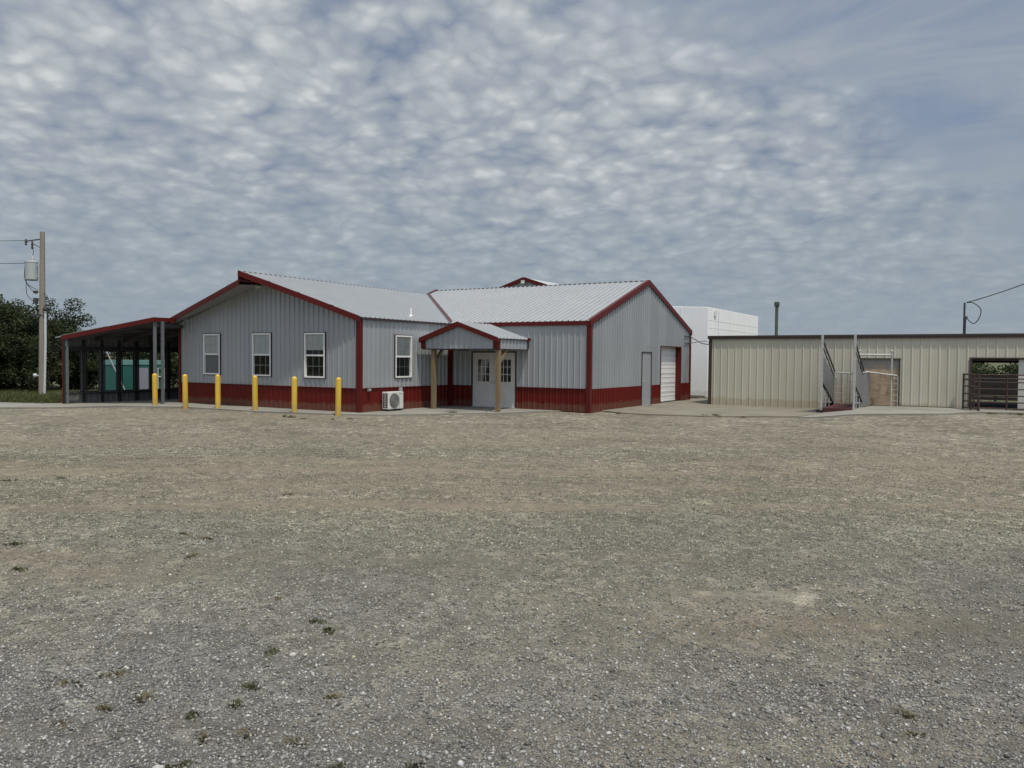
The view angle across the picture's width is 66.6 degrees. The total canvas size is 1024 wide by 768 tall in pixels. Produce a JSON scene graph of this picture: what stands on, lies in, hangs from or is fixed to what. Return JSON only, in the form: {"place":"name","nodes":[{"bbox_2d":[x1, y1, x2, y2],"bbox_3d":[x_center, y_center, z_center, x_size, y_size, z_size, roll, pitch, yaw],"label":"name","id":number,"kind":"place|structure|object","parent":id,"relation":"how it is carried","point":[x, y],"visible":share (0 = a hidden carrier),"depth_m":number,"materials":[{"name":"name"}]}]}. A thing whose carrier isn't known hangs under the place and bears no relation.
{"place":"outdoors","nodes":[
{"label":"outdoors","id":0,"kind":"place"},
{"bbox_2d":[0,386,97,403],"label":"grass","id":1,"kind":"structure","parent":0,"point":[52,396],"depth_m":34.79,"materials":[{"name":"green plant"}]},
{"bbox_2d":[106,352,124,389],"bbox_3d":[-17.533,-0.486,34.576,0.056,2.165,1.100,2,2,31],"label":"leaning pole","id":2,"kind":"object","parent":1,"relation":"on","point":[113,367],"depth_m":34.38,"materials":[{"name":"white plastic"}]},
{"bbox_2d":[105,360,164,389],"bbox_3d":[-17.870,-0.247,37.175,1.190,1.790,2.640,2,2,31],"label":"teal container","id":3,"kind":"object","parent":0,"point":[110,378],"visible":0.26,"depth_m":36.28,"materials":[{"name":"paint"}]},
{"bbox_2d":[139,368,147,388],"bbox_3d":[-17.449,-0.182,36.806,0.025,1.150,0.600,2,2,31],"label":"door","id":4,"kind":"structure","parent":3,"relation":"in","point":[143,372],"depth_m":36.84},
{"bbox_2d":[0,356,1018,401],"bbox_3d":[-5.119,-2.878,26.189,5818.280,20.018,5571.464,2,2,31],"label":"terrain","id":5,"kind":"structure","parent":0,"point":[992,364],"depth_m":47.16,"materials":[{"name":"green plant"}]},
{"bbox_2d":[0,315,18,387],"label":"broadleaf tree","id":6,"kind":"object","parent":5,"relation":"on","point":[0,350],"visible":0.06,"depth_m":44.78,"materials":[{"name":"green plant"}]},
{"bbox_2d":[0,294,20,385],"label":"broadleaf tree","id":7,"kind":"object","parent":5,"relation":"on","point":[4,330],"visible":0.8,"depth_m":41.58,"materials":[{"name":"green plant"}]},
{"bbox_2d":[24,232,50,393],"bbox_3d":[-22.700,-3.212,37.386,1.245,8.123,0.569,0,2,-11],"label":"utility pole","id":8,"kind":"object","parent":5,"relation":"on","point":[31,270],"visible":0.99,"depth_m":37.25,"materials":[{"name":"grey wood"}]},
{"bbox_2d":[1,309,79,387],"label":"broadleaf tree","id":9,"kind":"object","parent":5,"relation":"on","point":[59,313],"visible":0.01,"depth_m":46.07,"materials":[{"name":"green plant"}]},
{"bbox_2d":[0,298,83,388],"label":"broadleaf tree","id":10,"kind":"object","parent":5,"relation":"on","point":[17,307],"visible":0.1,"depth_m":44.58,"materials":[{"name":"green plant"}]},
{"bbox_2d":[0,297,96,390],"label":"broadleaf tree","id":11,"kind":"object","parent":5,"relation":"on","point":[29,361],"visible":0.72,"depth_m":41.65,"materials":[{"name":"green plant"}]},
{"bbox_2d":[50,319,79,388],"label":"cedar tree","id":12,"kind":"object","parent":5,"relation":"on","point":[72,379],"visible":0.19,"depth_m":43.69,"materials":[{"name":"green plant"}]},
{"bbox_2d":[74,352,97,389],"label":"cedar tree","id":13,"kind":"object","parent":5,"relation":"on","point":[90,378],"visible":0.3,"depth_m":44.38,"materials":[{"name":"green plant"}]},
{"bbox_2d":[0,343,177,388],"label":"undergrowth","id":14,"kind":"object","parent":5,"relation":"on","point":[52,381],"depth_m":45.05,"materials":[{"name":"green plant"}]},
{"bbox_2d":[87,352,164,370],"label":"broadleaf tree","id":15,"kind":"object","parent":5,"relation":"on","point":[127,355],"visible":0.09,"depth_m":42.69,"materials":[{"name":"green plant"}]},
{"bbox_2d":[130,352,177,387],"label":"broadleaf tree","id":16,"kind":"object","parent":5,"relation":"on","point":[174,369],"visible":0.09,"depth_m":44.05,"materials":[{"name":"green plant"}]},
{"bbox_2d":[501,277,557,286],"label":"gabled building","id":17,"kind":"structure","parent":5,"relation":"on","point":[524,281],"depth_m":57.49,"materials":[{"name":"grey paint"}]},
{"bbox_2d":[672,306,757,397],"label":"white storage building","id":18,"kind":"structure","parent":5,"relation":"on","point":[703,323],"depth_m":40.99,"materials":[{"name":"metal"}]},
{"bbox_2d":[774,302,779,334],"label":"capped pipe","id":19,"kind":"object","parent":5,"relation":"on","point":[776,304],"visible":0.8,"depth_m":41.39,"materials":[{"name":"grey metal"}]},
{"bbox_2d":[972,375,1017,401],"bbox_3d":[24.691,0.276,39.909,10.020,1.600,0.150,2,2,31],"label":"board fence","id":20,"kind":"object","parent":5,"relation":"on","point":[996,392],"visible":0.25,"depth_m":39.80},
{"bbox_2d":[972,363,1018,393],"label":"trees","id":21,"kind":"object","parent":5,"relation":"on","point":[1008,369],"visible":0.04,"depth_m":102.32,"materials":[{"name":"green plant"}]},
{"bbox_2d":[0,398,1023,767],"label":"gravel lot","id":22,"kind":"structure","parent":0,"point":[1002,430],"depth_m":7.24,"materials":[{"name":"grey gravel"}]},
{"bbox_2d":[8,565,27,571],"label":"weed","id":23,"kind":"object","parent":22,"relation":"on","point":[20,569],"visible":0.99,"depth_m":7.21,"materials":[{"name":"green plant"}]},
{"bbox_2d":[50,719,70,730],"bbox_3d":[-2.437,1.835,4.195,0.144,0.027,0.124,1,2,9],"label":"weed","id":24,"kind":"object","parent":22,"relation":"on","point":[62,724],"visible":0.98,"depth_m":4.19,"materials":[{"name":"plant"}]},
{"bbox_2d":[94,703,113,711],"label":"weed","id":25,"kind":"object","parent":22,"relation":"on","point":[104,708],"visible":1,"depth_m":4.38,"materials":[{"name":"plant"}]},
{"bbox_2d":[184,553,199,558],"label":"weed","id":26,"kind":"object","parent":22,"relation":"on","point":[191,555],"visible":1,"depth_m":7.75,"materials":[{"name":"plant"}]},
{"bbox_2d":[199,535,213,539],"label":"weed","id":27,"kind":"object","parent":22,"relation":"on","point":[205,537],"visible":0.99,"depth_m":8.49,"materials":[{"name":"plant"}]},
{"bbox_2d":[0,399,563,415],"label":"concrete apron","id":28,"kind":"object","parent":22,"relation":"on","point":[439,410],"visible":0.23,"depth_m":28.37,"materials":[{"name":"grey concrete"}]},
{"bbox_2d":[152,373,157,404],"bbox_3d":[-13.406,0.350,29.280,0.186,1.504,0.186,1,2,31],"label":"bollard","id":29,"kind":"object","parent":28,"relation":"on","point":[154,389],"visible":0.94,"depth_m":29.20,"materials":[{"name":"yellow plastic"}]},
{"bbox_2d":[182,374,187,408],"bbox_3d":[-11.892,0.395,28.375,0.186,1.504,0.186,-1,3,-32],"label":"bollard","id":30,"kind":"object","parent":28,"relation":"on","point":[185,389],"visible":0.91,"depth_m":28.30,"materials":[{"name":"yellow plastic"}]},
{"bbox_2d":[215,374,220,407],"bbox_3d":[-10.558,0.411,27.991,0.186,1.504,0.186,0,1,-5],"label":"bollard","id":31,"kind":"object","parent":28,"relation":"on","point":[217,391],"visible":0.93,"depth_m":27.91,"materials":[{"name":"yellow plastic"}]},
{"bbox_2d":[252,375,257,409],"bbox_3d":[-8.922,0.453,27.074,0.186,1.504,0.186,1,2,22],"label":"bollard","id":32,"kind":"object","parent":28,"relation":"on","point":[254,392],"visible":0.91,"depth_m":27.00,"materials":[{"name":"yellow plastic"}]},
{"bbox_2d":[291,376,296,411],"bbox_3d":[-7.331,0.498,26.265,0.186,1.504,0.186,-1,2,-41],"label":"bollard","id":33,"kind":"object","parent":28,"relation":"on","point":[294,394],"visible":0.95,"depth_m":26.18,"materials":[{"name":"yellow plastic"}]},
{"bbox_2d":[335,377,340,415],"bbox_3d":[-5.685,0.530,25.516,0.186,1.504,0.186,1,2,-14],"label":"bollard","id":34,"kind":"object","parent":28,"relation":"on","point":[338,398],"visible":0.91,"depth_m":25.44,"materials":[{"name":"yellow plastic"}]},
{"bbox_2d":[55,270,691,412],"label":"metal building","id":35,"kind":"structure","parent":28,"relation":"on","point":[590,347],"depth_m":29.34,"materials":[{"name":"grey paint"}]},
{"bbox_2d":[203,333,220,374],"bbox_3d":[-11.586,-1.152,30.141,1.020,1.610,0.102,2,2,31],"label":"window","id":36,"kind":"structure","parent":35,"relation":"in","point":[211,351],"depth_m":30.17,"materials":[{"name":"white glass"}]},
{"bbox_2d":[251,332,271,376],"bbox_3d":[-9.202,-1.080,28.703,1.050,1.620,0.102,2,2,31],"label":"window","id":37,"kind":"structure","parent":35,"relation":"in","point":[258,346],"depth_m":28.73,"materials":[{"name":"white plastic"}]},
{"bbox_2d":[304,332,325,378],"bbox_3d":[-6.895,-1.005,27.312,1.040,1.620,0.102,2,2,31],"label":"window","id":38,"kind":"structure","parent":35,"relation":"in","point":[310,338],"depth_m":27.32,"materials":[{"name":"white plastic"}]},
{"bbox_2d":[394,334,412,377],"bbox_3d":[-3.946,-0.994,28.220,0.102,1.570,0.990,2,2,31],"label":"window","id":39,"kind":"structure","parent":35,"relation":"in","point":[408,342],"depth_m":28.24,"materials":[{"name":"white plastic"}]},
{"bbox_2d":[473,353,493,406],"bbox_3d":[-1.118,-0.169,29.908,0.960,2.070,0.136,2,2,31],"label":"door","id":40,"kind":"structure","parent":35,"relation":"in","point":[483,391],"depth_m":29.92,"materials":[{"name":"white paint"}]},
{"bbox_2d":[494,353,514,407],"bbox_3d":[-0.288,-0.145,29.407,0.960,2.070,0.136,2,2,31],"label":"door","id":41,"kind":"structure","parent":35,"relation":"in","point":[507,388],"depth_m":29.35,"materials":[{"name":"white paint"}]},
{"bbox_2d":[641,352,651,405],"bbox_3d":[5.570,-0.226,32.215,0.145,2.210,1.060,2,2,31],"label":"door","id":42,"kind":"structure","parent":35,"relation":"in","point":[646,363],"depth_m":32.22,"materials":[{"name":"grey paint"}]},
{"bbox_2d":[660,346,681,402],"bbox_3d":[6.958,-0.421,34.760,0.284,2.520,2.680,2,2,31],"label":"overhead door","id":43,"kind":"structure","parent":35,"relation":"in","point":[670,356],"depth_m":35.30,"materials":[{"name":"white metal"}]},
{"bbox_2d":[382,391,402,410],"bbox_3d":[-4.185,0.605,27.435,0.320,0.670,0.824,2,2,31],"label":"outdoor ac unit","id":44,"kind":"object","parent":28,"relation":"on","point":[392,400],"visible":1,"depth_m":27.20,"materials":[{"name":"white metal"}]},
{"bbox_2d":[309,618,326,624],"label":"weed","id":45,"kind":"object","parent":22,"relation":"on","point":[312,621],"visible":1,"depth_m":5.81,"materials":[{"name":"green plant"}]},
{"bbox_2d":[321,625,333,635],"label":"weed","id":46,"kind":"object","parent":22,"relation":"on","point":[327,629],"visible":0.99,"depth_m":5.60,"materials":[{"name":"green plant"}]},
{"bbox_2d":[602,398,827,417],"bbox_3d":[9.265,1.027,31.630,7.219,0.224,12.001,2,2,31],"label":"barn apron","id":47,"kind":"object","parent":22,"relation":"on","point":[697,407],"visible":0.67,"depth_m":29.75,"materials":[{"name":"concrete"}]},
{"bbox_2d":[708,303,1023,408],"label":"beige barn","id":48,"kind":"structure","parent":22,"relation":"on","point":[929,370],"depth_m":31.16,"materials":[{"name":"paint"}]},
{"bbox_2d":[860,358,900,405],"bbox_3d":[14.416,-0.063,30.625,1.520,1.900,0.105,2,2,31],"label":"door","id":49,"kind":"structure","parent":48,"relation":"in","point":[879,383],"depth_m":30.58,"materials":[{"name":"brown wood"}]},
{"bbox_2d":[967,302,981,323],"bbox_3d":[17.392,-2.676,29.351,0.485,0.828,0.061,2,2,31],"label":"drip loop","id":50,"kind":"object","parent":48,"relation":"attached to","point":[980,312],"visible":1,"depth_m":29.32,"materials":[{"name":"black rubber"}]},
{"bbox_2d":[966,284,1023,302],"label":"service cable","id":51,"kind":"object","parent":48,"relation":"attached to","point":[995,293],"visible":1,"depth_m":30.41,"materials":[{"name":"black rubber"}]},
{"bbox_2d":[1017,360,1023,408],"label":"door","id":52,"kind":"structure","parent":48,"relation":"in","point":[1021,362],"depth_m":28.25,"materials":[{"name":"grey metal"}]},
{"bbox_2d":[799,405,1023,417],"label":"barn apron","id":53,"kind":"object","parent":22,"relation":"on","point":[883,410],"visible":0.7,"depth_m":27.26,"materials":[{"name":"concrete"}]},
{"bbox_2d":[816,334,864,412],"bbox_3d":[12.657,-0.390,29.885,1.337,2.930,3.265,2,2,31],"label":"livestock chute","id":54,"kind":"object","parent":53,"relation":"on","point":[828,380],"visible":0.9,"depth_m":29.35,"materials":[{"name":"metal"}]},
{"bbox_2d":[857,350,897,406],"bbox_3d":[14.109,-0.149,30.245,1.554,2.330,0.458,1,2,9],"label":"pipe frame","id":55,"kind":"object","parent":53,"relation":"on","point":[865,389],"visible":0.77,"depth_m":30.26,"materials":[{"name":"metal"}]},
{"bbox_2d":[973,374,1023,409],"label":"corral gate","id":56,"kind":"structure","parent":53,"relation":"on","point":[1006,389],"depth_m":28.28,"materials":[{"name":"brown metal"}]},
{"bbox_2d":[962,373,980,410],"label":"corral gate","id":57,"kind":"structure","parent":22,"relation":"on","point":[971,393],"depth_m":28.23,"materials":[{"name":"brown metal"}]},
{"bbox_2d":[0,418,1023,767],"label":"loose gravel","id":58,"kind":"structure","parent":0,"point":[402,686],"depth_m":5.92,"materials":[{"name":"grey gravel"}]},
{"bbox_2d":[3,539,26,545],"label":"weed","id":59,"kind":"object","parent":58,"relation":"on","point":[14,543],"visible":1,"depth_m":8.14,"materials":[{"name":"green plant"}]},
{"bbox_2d":[49,676,98,688],"bbox_3d":[-2.671,1.806,4.717,0.249,0.040,0.226,2,2,31],"label":"weed","id":60,"kind":"object","parent":58,"relation":"on","point":[64,681],"visible":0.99,"depth_m":4.71,"materials":[{"name":"green plant"}]},
{"bbox_2d":[98,670,131,677],"bbox_3d":[-2.471,1.801,4.849,0.156,0.040,0.162,2,2,31],"label":"weed","id":61,"kind":"object","parent":58,"relation":"on","point":[116,673],"visible":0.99,"depth_m":4.83,"materials":[{"name":"plant"}]},
{"bbox_2d":[130,690,156,706],"bbox_3d":[-2.130,1.818,4.513,0.173,0.038,0.163,2,2,31],"label":"weed","id":62,"kind":"object","parent":58,"relation":"on","point":[147,695],"visible":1,"depth_m":4.52,"materials":[{"name":"plant"}]},
{"bbox_2d":[152,765,163,767],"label":"stone","id":63,"kind":"object","parent":58,"relation":"on","point":[158,766],"visible":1,"depth_m":3.75,"materials":[{"name":"stone"}]},
{"bbox_2d":[165,759,192,767],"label":"weed","id":64,"kind":"object","parent":58,"relation":"on","point":[187,761],"visible":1,"depth_m":3.78,"materials":[{"name":"green plant"}]},
{"bbox_2d":[186,710,199,721],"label":"weed","id":65,"kind":"object","parent":58,"relation":"on","point":[190,716],"visible":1,"depth_m":4.29,"materials":[{"name":"green plant"}]},
{"bbox_2d":[193,731,210,744],"bbox_3d":[-1.615,1.846,4.067,0.092,0.036,0.156,0,2,-26],"label":"weed","id":66,"kind":"object","parent":58,"relation":"on","point":[202,737],"visible":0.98,"depth_m":4.07,"materials":[{"name":"plant"}]},
{"bbox_2d":[225,697,242,708],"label":"weed","id":67,"kind":"object","parent":58,"relation":"on","point":[235,705],"visible":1,"depth_m":4.45,"materials":[{"name":"green plant"}]},
{"bbox_2d":[238,728,256,738],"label":"weed","id":68,"kind":"object","parent":58,"relation":"on","point":[245,731],"visible":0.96,"depth_m":4.12,"materials":[{"name":"plant"}]},
{"bbox_2d":[236,679,260,691],"bbox_3d":[-1.565,1.803,4.673,0.154,0.066,0.128,2,2,31],"label":"weed","id":69,"kind":"object","parent":58,"relation":"on","point":[251,686],"visible":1,"depth_m":4.66,"materials":[{"name":"green plant"}]},
{"bbox_2d":[263,646,278,657],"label":"weed","id":70,"kind":"object","parent":58,"relation":"on","point":[269,653],"visible":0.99,"depth_m":5.19,"materials":[{"name":"green plant"}]},
{"bbox_2d":[283,736,308,747],"bbox_3d":[-1.121,1.846,4.018,0.146,0.035,0.107,0,2,-4],"label":"weed","id":71,"kind":"object","parent":58,"relation":"on","point":[297,740],"visible":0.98,"depth_m":4.03,"materials":[{"name":"green plant"}]},
{"bbox_2d":[322,693,342,698],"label":"weed","id":72,"kind":"object","parent":58,"relation":"on","point":[333,695],"visible":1,"depth_m":4.55,"materials":[{"name":"plant"}]},
{"bbox_2d":[327,761,347,767],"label":"weed","id":73,"kind":"object","parent":58,"relation":"on","point":[339,764],"visible":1,"depth_m":3.78,"materials":[{"name":"green plant"}]},
{"bbox_2d":[403,761,426,767],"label":"weed","id":74,"kind":"object","parent":58,"relation":"on","point":[414,765],"visible":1,"depth_m":3.77,"materials":[{"name":"green plant"}]},
{"bbox_2d":[892,708,918,722],"bbox_3d":[2.218,1.861,4.397,0.173,0.046,0.116,4,4,59],"label":"weed","id":75,"kind":"object","parent":58,"relation":"on","point":[905,715],"visible":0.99,"depth_m":4.38,"materials":[{"name":"plant"}]},
{"bbox_2d":[900,730,926,738],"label":"weed","id":76,"kind":"object","parent":58,"relation":"on","point":[912,733],"visible":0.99,"depth_m":4.17,"materials":[{"name":"plant"}]},
{"bbox_2d":[0,0,1023,353],"label":"sky","id":77,"kind":"structure","parent":0,"point":[853,167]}
]}

